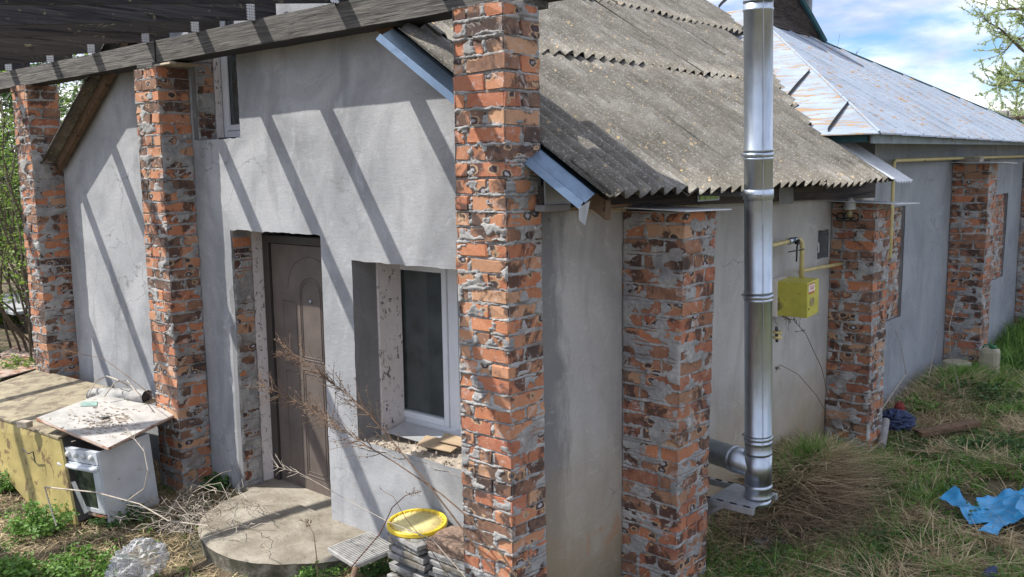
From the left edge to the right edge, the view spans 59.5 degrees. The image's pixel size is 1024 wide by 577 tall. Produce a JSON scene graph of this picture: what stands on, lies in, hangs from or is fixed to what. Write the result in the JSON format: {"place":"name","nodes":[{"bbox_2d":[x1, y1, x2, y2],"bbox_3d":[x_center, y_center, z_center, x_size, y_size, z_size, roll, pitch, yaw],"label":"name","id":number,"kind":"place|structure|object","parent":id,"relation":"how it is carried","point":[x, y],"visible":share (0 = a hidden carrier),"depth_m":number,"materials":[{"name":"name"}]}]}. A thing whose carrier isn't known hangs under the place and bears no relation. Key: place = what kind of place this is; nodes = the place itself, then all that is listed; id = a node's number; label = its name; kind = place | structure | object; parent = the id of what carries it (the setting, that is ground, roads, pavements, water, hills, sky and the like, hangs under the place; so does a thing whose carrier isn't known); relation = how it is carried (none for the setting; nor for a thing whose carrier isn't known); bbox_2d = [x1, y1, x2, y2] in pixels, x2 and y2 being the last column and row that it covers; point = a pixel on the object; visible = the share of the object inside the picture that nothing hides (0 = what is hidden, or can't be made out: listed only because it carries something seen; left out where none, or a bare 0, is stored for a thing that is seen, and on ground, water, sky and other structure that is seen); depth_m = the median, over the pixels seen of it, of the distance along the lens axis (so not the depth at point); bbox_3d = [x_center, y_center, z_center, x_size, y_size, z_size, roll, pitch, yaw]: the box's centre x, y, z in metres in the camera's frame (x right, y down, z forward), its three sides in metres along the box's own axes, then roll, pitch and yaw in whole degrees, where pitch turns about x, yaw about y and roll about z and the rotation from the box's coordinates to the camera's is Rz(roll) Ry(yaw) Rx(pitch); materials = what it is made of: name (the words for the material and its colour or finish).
{"place":"outdoors","nodes":[
{"label":"outdoors","id":0,"kind":"place"},
{"bbox_2d":[0,224,1023,576],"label":"ground","id":1,"kind":"structure","parent":0,"point":[204,562],"depth_m":6.40,"materials":[{"name":"soil"}]},
{"bbox_2d":[0,468,18,494],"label":"leafy weed","id":2,"kind":"object","parent":1,"relation":"on","point":[4,484],"visible":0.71,"depth_m":7.21,"materials":[{"name":"green plant"}]},
{"bbox_2d":[0,341,35,378],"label":"rusty sheet","id":3,"kind":"object","parent":1,"relation":"on","point":[5,371],"visible":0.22,"depth_m":11.23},
{"bbox_2d":[0,351,35,371],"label":"leafy weed","id":4,"kind":"object","parent":1,"relation":"on","point":[17,362],"visible":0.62,"depth_m":10.99,"materials":[{"name":"green plant"}]},
{"bbox_2d":[0,549,66,576],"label":"leafy weed","id":5,"kind":"object","parent":1,"relation":"on","point":[21,567],"visible":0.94,"depth_m":5.82,"materials":[{"name":"green plant"}]},
{"bbox_2d":[0,62,71,359],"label":"shrub","id":6,"kind":"object","parent":1,"relation":"on","point":[19,261],"visible":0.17,"depth_m":11.46,"materials":[{"name":"green plant"}]},
{"bbox_2d":[0,498,79,542],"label":"leafy weed","id":7,"kind":"object","parent":1,"relation":"on","point":[35,523],"visible":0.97,"depth_m":6.42,"materials":[{"name":"green plant"}]},
{"bbox_2d":[0,54,83,291],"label":"shrub","id":8,"kind":"object","parent":1,"relation":"on","point":[64,112],"visible":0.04,"depth_m":17.21,"materials":[{"name":"green plant"}]},
{"bbox_2d":[0,54,84,329],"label":"shrub","id":9,"kind":"object","parent":1,"relation":"on","point":[7,160],"visible":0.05,"depth_m":14.73,"materials":[{"name":"green plant"}]},
{"bbox_2d":[0,54,88,249],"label":"shrub","id":10,"kind":"object","parent":1,"relation":"on","point":[11,128],"visible":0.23,"depth_m":12.16,"materials":[{"name":"green plant"}]},
{"bbox_2d":[10,84,79,379],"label":"brick pillar","id":11,"kind":"structure","parent":1,"relation":"on","point":[37,116],"depth_m":8.70,"materials":[{"name":"red brick"}]},
{"bbox_2d":[0,370,155,524],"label":"wooden table","id":12,"kind":"object","parent":1,"relation":"on","point":[30,457],"visible":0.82,"depth_m":7.13,"materials":[{"name":"wood"}]},
{"bbox_2d":[17,420,32,428],"bbox_3d":[-3.745,1.042,6.885,0.100,0.050,0.060,2,8,18],"label":"wood block","id":13,"kind":"object","parent":12,"relation":"on","point":[26,424],"depth_m":6.86,"materials":[{"name":"beige wood"}]},
{"bbox_2d":[35,394,173,450],"bbox_3d":[-3.168,1.065,7.004,0.759,0.243,1.007,1,8,12],"label":"lid board","id":14,"kind":"object","parent":12,"relation":"on","point":[144,417],"visible":0.86,"depth_m":6.95,"materials":[{"name":"wood"}]},
{"bbox_2d":[50,405,152,441],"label":"dirt crumbs","id":15,"kind":"object","parent":14,"relation":"on","point":[102,421],"visible":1,"depth_m":6.89,"materials":[{"name":"brown soil"}]},
{"bbox_2d":[86,388,151,402],"bbox_3d":[-3.312,0.905,7.543,0.554,0.133,0.172,1,8,13],"label":"rolled sack","id":16,"kind":"object","parent":12,"relation":"on","point":[130,394],"visible":0.62,"depth_m":7.47,"materials":[{"name":"fabric"}]},
{"bbox_2d":[87,375,139,396],"bbox_3d":[-3.261,0.827,7.421,0.628,0.130,0.247,2,8,22],"label":"bent hose","id":17,"kind":"object","parent":16,"relation":"on","point":[118,380],"visible":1,"depth_m":7.47,"materials":[{"name":"white plastic"}]},
{"bbox_2d":[71,481,88,513],"bbox_3d":[-3.065,1.482,6.351,0.254,0.250,0.040,6,10,40],"label":"metal offcut","id":18,"kind":"object","parent":1,"relation":"on","point":[80,499],"visible":1,"depth_m":6.33,"materials":[{"name":"grey metal"}]},
{"bbox_2d":[25,542,135,576],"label":"leafy weed","id":19,"kind":"object","parent":1,"relation":"on","point":[69,568],"visible":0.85,"depth_m":5.90,"materials":[{"name":"green plant"}]},
{"bbox_2d":[57,433,158,526],"bbox_3d":[-3.104,1.434,6.861,0.557,0.582,0.625,2,8,21],"label":"gas stove","id":20,"kind":"object","parent":1,"relation":"on","point":[119,471],"visible":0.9,"depth_m":6.64,"materials":[{"name":"metal"}]},
{"bbox_2d":[88,496,157,529],"bbox_3d":[-2.913,1.673,6.655,0.503,0.223,0.477,6,10,40],"label":"leafy weed","id":21,"kind":"object","parent":1,"relation":"on","point":[99,521],"visible":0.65,"depth_m":6.59,"materials":[{"name":"green plant"}]},
{"bbox_2d":[104,559,145,576],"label":"plastic wrap","id":22,"kind":"object","parent":1,"relation":"on","point":[110,571],"visible":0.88,"depth_m":5.73,"materials":[{"name":"plastic"}]},
{"bbox_2d":[108,537,170,576],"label":"plastic wrap","id":23,"kind":"object","parent":22,"relation":"on","point":[152,547],"visible":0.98,"depth_m":5.78,"materials":[{"name":"plastic"}]},
{"bbox_2d":[44,427,207,525],"bbox_3d":[-2.481,1.315,5.737,2.067,0.837,0.163,6,10,40],"label":"fallen branch","id":24,"kind":"object","parent":1,"relation":"on","point":[45,487],"visible":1,"depth_m":5.64,"materials":[{"name":"beige wood"}]},
{"bbox_2d":[133,66,211,492],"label":"brick pillar","id":25,"kind":"structure","parent":1,"relation":"on","point":[164,129],"depth_m":7.14,"materials":[{"name":"red brick"}]},
{"bbox_2d":[0,480,349,576],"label":"foreground ground weeds","id":26,"kind":"object","parent":1,"relation":"on","point":[181,568],"visible":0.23,"depth_m":6.29,"materials":[{"name":"green plant"}]},
{"bbox_2d":[88,459,295,558],"bbox_3d":[-2.249,1.609,6.574,2.224,0.291,1.251,6,10,40],"label":"dry stem tangle","id":27,"kind":"object","parent":1,"relation":"on","point":[177,529],"visible":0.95,"depth_m":6.51,"materials":[{"name":"beige plant"}]},
{"bbox_2d":[0,457,388,576],"bbox_3d":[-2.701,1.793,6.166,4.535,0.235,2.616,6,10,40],"label":"straw litter","id":28,"kind":"object","parent":1,"relation":"on","point":[115,528],"visible":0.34,"depth_m":6.38,"materials":[{"name":"beige plant"}]},
{"bbox_2d":[199,471,232,492],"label":"leafy weed","id":29,"kind":"object","parent":1,"relation":"on","point":[215,480],"visible":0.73,"depth_m":7.26,"materials":[{"name":"green plant"}]},
{"bbox_2d":[198,488,391,576],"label":"concrete step","id":30,"kind":"object","parent":1,"relation":"on","point":[296,550],"visible":0.83,"depth_m":6.13,"materials":[{"name":"grey concrete"}]},
{"bbox_2d":[289,561,335,576],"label":"leafy weed","id":31,"kind":"object","parent":1,"relation":"on","point":[305,573],"visible":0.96,"depth_m":5.67,"materials":[{"name":"green plant"}]},
{"bbox_2d":[350,566,358,576],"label":"rusty pipe end","id":32,"kind":"object","parent":1,"relation":"on","point":[354,572],"visible":1,"depth_m":5.36,"materials":[{"name":"brown metal"}]},
{"bbox_2d":[327,531,390,567],"bbox_3d":[-0.938,1.639,5.628,0.321,0.059,0.321,-8,10,-42],"label":"ribbed tile","id":33,"kind":"object","parent":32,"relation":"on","point":[349,552],"visible":0.88,"depth_m":5.59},
{"bbox_2d":[270,453,464,576],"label":"thin grey stem","id":34,"kind":"object","parent":1,"relation":"on","point":[363,508],"visible":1,"depth_m":5.15,"materials":[{"name":"plant"}]},
{"bbox_2d":[344,556,393,576],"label":"leafy weed","id":35,"kind":"object","parent":1,"relation":"on","point":[379,567],"visible":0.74,"depth_m":5.68,"materials":[{"name":"green plant"}]},
{"bbox_2d":[239,368,516,576],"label":"tall dry weed","id":36,"kind":"object","parent":1,"relation":"on","point":[324,418],"visible":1,"depth_m":5.15,"materials":[{"name":"brown plant"}]},
{"bbox_2d":[343,487,420,576],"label":"curved bramble","id":37,"kind":"object","parent":1,"relation":"on","point":[411,493],"visible":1,"depth_m":4.92,"materials":[{"name":"brown plant"}]},
{"bbox_2d":[272,331,498,576],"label":"tall dry weed","id":38,"kind":"object","parent":1,"relation":"on","point":[326,377],"visible":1,"depth_m":4.90,"materials":[{"name":"brown plant"}]},
{"bbox_2d":[40,0,912,576],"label":"brick annex house","id":39,"kind":"structure","parent":1,"relation":"on","point":[324,172],"depth_m":6.28,"materials":[{"name":"paint"}]},
{"bbox_2d":[220,21,239,137],"bbox_3d":[-2.065,-1.704,6.996,0.700,1.022,0.077,6,10,40],"label":"window frame","id":40,"kind":"structure","parent":39,"relation":"in","point":[230,102],"depth_m":7.16,"materials":[{"name":"white plastic"}]},
{"bbox_2d":[271,243,330,496],"bbox_3d":[-1.511,0.647,6.884,0.990,1.954,0.050,6,10,40],"label":"door leaf","id":41,"kind":"structure","parent":39,"relation":"in","point":[296,269],"depth_m":6.97,"materials":[{"name":"brown wood"}]},
{"bbox_2d":[365,434,460,464],"bbox_3d":[-0.560,1.046,5.969,0.970,0.021,0.409,6,10,40],"label":"sill rubble","id":42,"kind":"object","parent":39,"relation":"on","point":[423,453],"visible":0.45,"depth_m":5.92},
{"bbox_2d":[386,421,443,441],"bbox_3d":[-0.624,0.996,6.136,0.580,0.021,0.230,6,10,40],"label":"dimpled metal sheet","id":43,"kind":"object","parent":42,"relation":"on","point":[414,432],"visible":0.71,"depth_m":6.18,"materials":[{"name":"silver metal"}]},
{"bbox_2d":[416,435,459,451],"bbox_3d":[-0.486,1.023,5.907,0.330,0.020,0.168,4,9,32],"label":"cardboard piece","id":44,"kind":"object","parent":42,"relation":"on","point":[427,441],"visible":0.79,"depth_m":5.88,"materials":[{"name":"beige cardboard"}]},
{"bbox_2d":[439,433,461,446],"bbox_3d":[-0.380,1.000,5.904,0.290,0.019,0.140,6,10,40],"label":"cardboard piece","id":45,"kind":"object","parent":44,"relation":"on","point":[447,438],"visible":0.64,"depth_m":5.91,"materials":[{"name":"beige cardboard"}]},
{"bbox_2d":[400,264,460,436],"bbox_3d":[-0.429,0.399,6.105,1.206,1.217,0.072,6,10,40],"label":"window frame","id":46,"kind":"structure","parent":39,"relation":"in","point":[429,295],"depth_m":6.21,"materials":[{"name":"white plastic"}]},
{"bbox_2d":[697,0,777,515],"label":"steel flue","id":47,"kind":"object","parent":39,"relation":"attached to","point":[751,461],"visible":0.98,"depth_m":5.36,"materials":[{"name":"silver metal"}]},
{"bbox_2d":[772,276,818,317],"bbox_3d":[2.145,0.068,6.828,0.321,0.287,0.275,6,10,40],"label":"gas meter box","id":48,"kind":"object","parent":39,"relation":"attached to","point":[796,296],"visible":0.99,"depth_m":6.73,"materials":[{"name":"yellow metal"}]},
{"bbox_2d":[780,316,830,405],"bbox_3d":[2.419,0.606,7.346,0.079,0.966,1.082,6,10,40],"label":"hanging root","id":49,"kind":"object","parent":39,"relation":"hanging from","point":[786,317],"visible":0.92,"depth_m":7.21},
{"bbox_2d":[773,237,842,276],"bbox_3d":[2.341,-0.311,7.069,0.112,0.431,1.535,6,10,42],"label":"gas pipe","id":50,"kind":"object","parent":39,"relation":"attached to","point":[797,241],"visible":0.85,"depth_m":6.91,"materials":[{"name":"yellow metal"}]},
{"bbox_2d":[452,0,546,576],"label":"brick pillar","id":51,"kind":"structure","parent":1,"relation":"on","point":[496,67],"depth_m":4.56,"materials":[{"name":"red brick"}]},
{"bbox_2d":[0,0,561,93],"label":"timber pergola","id":52,"kind":"object","parent":51,"relation":"on","point":[56,34],"visible":0.89,"depth_m":5.88,"materials":[{"name":"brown wood"}]},
{"bbox_2d":[621,206,731,576],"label":"brick pillar","id":53,"kind":"structure","parent":1,"relation":"on","point":[668,271],"depth_m":5.29,"materials":[{"name":"red brick"}]},
{"bbox_2d":[720,424,870,534],"bbox_3d":[2.402,1.357,7.178,0.850,0.540,2.769,6,10,40],"label":"green grass tussock","id":54,"kind":"object","parent":1,"relation":"on","point":[807,447],"depth_m":6.98,"materials":[{"name":"green plant"}]},
{"bbox_2d":[612,364,1023,576],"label":"tall dry grass","id":55,"kind":"structure","parent":1,"relation":"on","point":[909,494],"depth_m":6.27,"materials":[{"name":"plant"}]},
{"bbox_2d":[707,424,951,576],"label":"dry grass tussock","id":56,"kind":"object","parent":1,"relation":"on","point":[840,462],"visible":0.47,"depth_m":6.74,"materials":[{"name":"plant"}]},
{"bbox_2d":[704,480,1014,576],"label":"dry grass under flue","id":57,"kind":"structure","parent":1,"relation":"on","point":[829,557],"depth_m":5.81,"materials":[{"name":"plant"}]},
{"bbox_2d":[705,366,1023,576],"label":"ground weeds","id":58,"kind":"object","parent":1,"relation":"on","point":[962,517],"visible":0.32,"depth_m":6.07,"materials":[{"name":"green plant"}]},
{"bbox_2d":[706,363,1023,576],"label":"green tussocks","id":59,"kind":"object","parent":1,"relation":"on","point":[977,464],"visible":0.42,"depth_m":6.64,"materials":[{"name":"green plant"}]},
{"bbox_2d":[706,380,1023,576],"bbox_3d":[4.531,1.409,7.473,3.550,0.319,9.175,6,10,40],"label":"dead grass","id":60,"kind":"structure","parent":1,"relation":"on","point":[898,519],"depth_m":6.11,"materials":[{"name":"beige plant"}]},
{"bbox_2d":[812,440,922,495],"bbox_3d":[2.908,1.396,7.333,0.883,0.409,1.721,6,10,40],"label":"green grass tuft","id":61,"kind":"object","parent":1,"relation":"on","point":[884,462],"visible":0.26,"depth_m":7.31,"materials":[{"name":"green plant"}]},
{"bbox_2d":[718,0,1023,409],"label":"house","id":62,"kind":"structure","parent":1,"relation":"on","point":[887,115],"depth_m":9.77,"materials":[{"name":"paint"}]},
{"bbox_2d":[888,155,1023,259],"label":"wall gas pipe","id":63,"kind":"object","parent":62,"relation":"attached to","point":[922,159],"depth_m":8.82,"materials":[{"name":"metal"}]},
{"bbox_2d":[824,200,917,453],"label":"brick pillar","id":64,"kind":"structure","parent":1,"relation":"on","point":[858,278],"depth_m":7.71,"materials":[{"name":"red brick"}]},
{"bbox_2d":[832,198,858,221],"bbox_3d":[2.801,-0.664,7.561,0.233,0.207,0.111,6,10,40],"label":"wall lamp","id":65,"kind":"object","parent":64,"relation":"attached to","point":[850,205],"visible":1,"depth_m":7.50,"materials":[{"name":"glass"}]},
{"bbox_2d":[732,365,1023,576],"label":"straw tussocks","id":66,"kind":"object","parent":1,"relation":"on","point":[982,536],"visible":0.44,"depth_m":5.90,"materials":[{"name":"plant"}]},
{"bbox_2d":[939,486,1023,534],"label":"blue plastic sheet","id":67,"kind":"object","parent":66,"relation":"on","point":[1013,507],"visible":1,"depth_m":6.16,"materials":[{"name":"blue plastic"}]},
{"bbox_2d":[863,492,901,519],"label":"leafy weed","id":68,"kind":"object","parent":1,"relation":"on","point":[884,502],"visible":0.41,"depth_m":6.52,"materials":[{"name":"green plant"}]},
{"bbox_2d":[877,418,889,448],"bbox_3d":[3.313,1.289,7.983,0.070,0.187,0.421,3,9,26],"label":"grey pipe offcut","id":69,"kind":"object","parent":1,"relation":"on","point":[885,423],"visible":0.87,"depth_m":7.94,"materials":[{"name":"grey plastic"}]},
{"bbox_2d":[888,428,939,443],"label":"leafy weed","id":70,"kind":"object","parent":1,"relation":"on","point":[899,436],"visible":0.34,"depth_m":8.12,"materials":[{"name":"green plant"}]},
{"bbox_2d":[894,392,944,416],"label":"leafy weed","id":71,"kind":"object","parent":1,"relation":"on","point":[917,401],"visible":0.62,"depth_m":8.83,"materials":[{"name":"green plant"}]},
{"bbox_2d":[894,437,949,460],"bbox_3d":[3.608,1.428,7.791,0.490,0.203,0.536,6,10,40],"label":"leafy weed","id":72,"kind":"object","parent":1,"relation":"on","point":[919,445],"visible":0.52,"depth_m":7.82,"materials":[{"name":"green plant"}]},
{"bbox_2d":[894,522,952,545],"bbox_3d":[2.783,1.670,6.050,0.401,0.140,0.341,6,10,40],"label":"leafy weed","id":73,"kind":"object","parent":1,"relation":"on","point":[926,536],"visible":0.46,"depth_m":6.02,"materials":[{"name":"green plant"}]},
{"bbox_2d":[882,351,1023,447],"bbox_3d":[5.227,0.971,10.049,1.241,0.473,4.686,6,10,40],"label":"green grass mound","id":74,"kind":"object","parent":1,"relation":"on","point":[958,370],"depth_m":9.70,"materials":[{"name":"green plant"}]},
{"bbox_2d":[882,408,915,431],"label":"dark rags","id":75,"kind":"object","parent":74,"relation":"on","point":[899,419],"visible":0.79,"depth_m":8.29,"materials":[{"name":"blue fabric"}]},
{"bbox_2d":[914,419,980,436],"bbox_3d":[3.940,1.262,8.101,0.600,0.104,0.120,-2,8,-11],"label":"brown plank","id":76,"kind":"object","parent":74,"relation":"on","point":[951,427],"visible":1,"depth_m":8.07,"materials":[{"name":"brown wood"}]},
{"bbox_2d":[941,359,971,369],"bbox_3d":[5.042,0.908,10.165,0.330,0.170,0.330,6,10,40],"label":"stone slab","id":77,"kind":"object","parent":74,"relation":"on","point":[960,361],"visible":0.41,"depth_m":10.13,"materials":[{"name":"grey stone"}]},
{"bbox_2d":[979,344,1000,376],"bbox_3d":[5.454,0.832,10.230,0.200,0.392,0.160,6,10,40],"label":"plastic canister","id":78,"kind":"object","parent":74,"relation":"on","point":[989,355],"visible":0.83,"depth_m":10.16,"materials":[{"name":"white plastic"}]},
{"bbox_2d":[921,375,1008,402],"bbox_3d":[4.699,1.033,9.337,0.833,0.253,0.839,-2,8,-10],"label":"leafy weed","id":79,"kind":"object","parent":1,"relation":"on","point":[995,389],"visible":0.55,"depth_m":9.17,"materials":[{"name":"green plant"}]},
{"bbox_2d":[943,435,1000,458],"bbox_3d":[3.923,1.385,7.594,0.443,0.205,0.475,6,10,40],"label":"leafy weed","id":80,"kind":"object","parent":1,"relation":"on","point":[970,443],"visible":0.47,"depth_m":7.61,"materials":[{"name":"green plant"}]},
{"bbox_2d":[943,162,1008,364],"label":"brick pillar","id":81,"kind":"structure","parent":1,"relation":"on","point":[971,230],"depth_m":10.37,"materials":[{"name":"red brick"}]},
{"bbox_2d":[958,157,983,161],"bbox_3d":[5.274,-1.481,10.298,0.246,0.063,0.156,6,10,40],"label":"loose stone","id":82,"kind":"object","parent":81,"relation":"on","point":[973,159],"visible":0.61,"depth_m":10.23,"materials":[{"name":"grey stone"}]},
{"bbox_2d":[955,0,1023,122],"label":"olive leaved tree","id":83,"kind":"object","parent":1,"relation":"on","point":[1002,79],"visible":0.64,"depth_m":20.62,"materials":[{"name":"green plant"}]},
{"bbox_2d":[979,432,1023,453],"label":"leafy weed","id":84,"kind":"object","parent":1,"relation":"on","point":[1009,440],"visible":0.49,"depth_m":7.63,"materials":[{"name":"green plant"}]},
{"bbox_2d":[1014,170,1023,325],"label":"brick pillar","id":85,"kind":"structure","parent":1,"relation":"on","point":[1019,303],"depth_m":13.27,"materials":[{"name":"red brick"}]},
{"bbox_3d":[-9.294,0.474,15.363,0.200,0.480,0.200,6,10,40],"label":"board support","id":86,"kind":"object","parent":1,"relation":"on","visible":0},
{"bbox_2d":[2,292,29,314],"bbox_3d":[-8.247,0.239,15.017,2.400,0.050,1.100,6,10,40],"label":"grey board","id":87,"kind":"object","parent":86,"relation":"on","point":[19,308],"visible":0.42,"depth_m":14.55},
{"bbox_2d":[0,0,1023,170],"label":"sky","id":88,"kind":"structure","parent":0,"point":[932,42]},
{"bbox_2d":[640,327,1023,576],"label":"green grass","id":89,"kind":"structure","parent":0,"point":[888,518],"depth_m":6.02,"materials":[{"name":"green plant"}]},
{"bbox_2d":[910,313,1023,407],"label":"green grass","id":90,"kind":"structure","parent":0,"point":[1018,339],"depth_m":11.97,"materials":[{"name":"green plant"}]},
{"bbox_3d":[-0.258,1.702,5.260,0.316,0.040,0.324,6,10,40],"label":"paving tile","id":91,"kind":"object","parent":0,"visible":0},
{"bbox_2d":[428,569,446,576],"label":"paving tile","id":92,"kind":"object","parent":91,"relation":"on","point":[430,572],"visible":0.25,"depth_m":5.23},
{"bbox_2d":[433,566,459,576],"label":"paving tile","id":93,"kind":"object","parent":92,"relation":"on","point":[437,570],"visible":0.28,"depth_m":5.17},
{"bbox_2d":[429,558,464,576],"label":"paving tile","id":94,"kind":"object","parent":93,"relation":"on","point":[448,568],"visible":0.26,"depth_m":5.13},
{"bbox_2d":[428,551,464,570],"bbox_3d":[-0.278,1.549,5.256,0.314,0.036,0.312,6,10,40],"label":"paving tile","id":95,"kind":"object","parent":94,"relation":"on","point":[459,564],"visible":0.24,"depth_m":5.14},
{"bbox_2d":[426,526,463,560],"bbox_3d":[-0.305,1.496,5.257,0.352,0.075,0.250,5,9,35],"label":"granite block","id":96,"kind":"object","parent":95,"relation":"on","point":[449,540],"depth_m":5.21,"materials":[{"name":"brown stone"}]},
{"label":"paving tile","id":97,"kind":"object","parent":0,"visible":0},
{"bbox_2d":[387,571,403,576],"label":"paving tile","id":98,"kind":"object","parent":97,"relation":"on","point":[393,574],"visible":0.17,"depth_m":5.46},
{"bbox_2d":[390,568,408,576],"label":"paving tile","id":99,"kind":"object","parent":98,"relation":"on","point":[391,569],"visible":0.12,"depth_m":5.44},
{"bbox_2d":[389,560,433,576],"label":"paving tile","id":100,"kind":"object","parent":99,"relation":"on","point":[402,568],"visible":0.29,"depth_m":5.36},
{"bbox_2d":[400,562,432,572],"bbox_3d":[-0.528,1.636,5.501,0.315,0.040,0.315,7,11,44],"label":"paving tile","id":101,"kind":"object","parent":100,"relation":"on","point":[419,570],"visible":0.12,"depth_m":5.31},
{"bbox_2d":[388,551,433,570],"bbox_3d":[-0.534,1.606,5.432,0.320,0.037,0.320,6,10,40],"label":"paving tile","id":102,"kind":"object","parent":101,"relation":"on","point":[403,559],"visible":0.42,"depth_m":5.30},
{"bbox_2d":[389,543,430,564],"bbox_3d":[-0.526,1.567,5.435,0.320,0.038,0.322,6,10,40],"label":"paving tile","id":103,"kind":"object","parent":102,"relation":"on","point":[423,559],"visible":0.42,"depth_m":5.30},
{"bbox_2d":[388,536,428,555],"bbox_3d":[-0.536,1.526,5.456,0.316,0.039,0.317,-8,10,-41],"label":"paving tile","id":104,"kind":"object","parent":103,"relation":"on","point":[418,553],"visible":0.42,"depth_m":5.31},
{"bbox_2d":[388,527,446,551],"bbox_3d":[-0.538,1.490,5.424,0.310,0.032,0.315,-7,10,-40],"label":"paving tile","id":105,"kind":"object","parent":104,"relation":"on","point":[416,544],"visible":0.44,"depth_m":5.29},
{"bbox_2d":[387,508,447,538],"bbox_3d":[-0.583,1.439,5.504,0.374,0.046,0.374,6,10,40],"label":"bucket lid","id":106,"kind":"object","parent":105,"relation":"on","point":[426,522],"visible":0.93,"depth_m":5.50,"materials":[{"name":"yellow plastic"}]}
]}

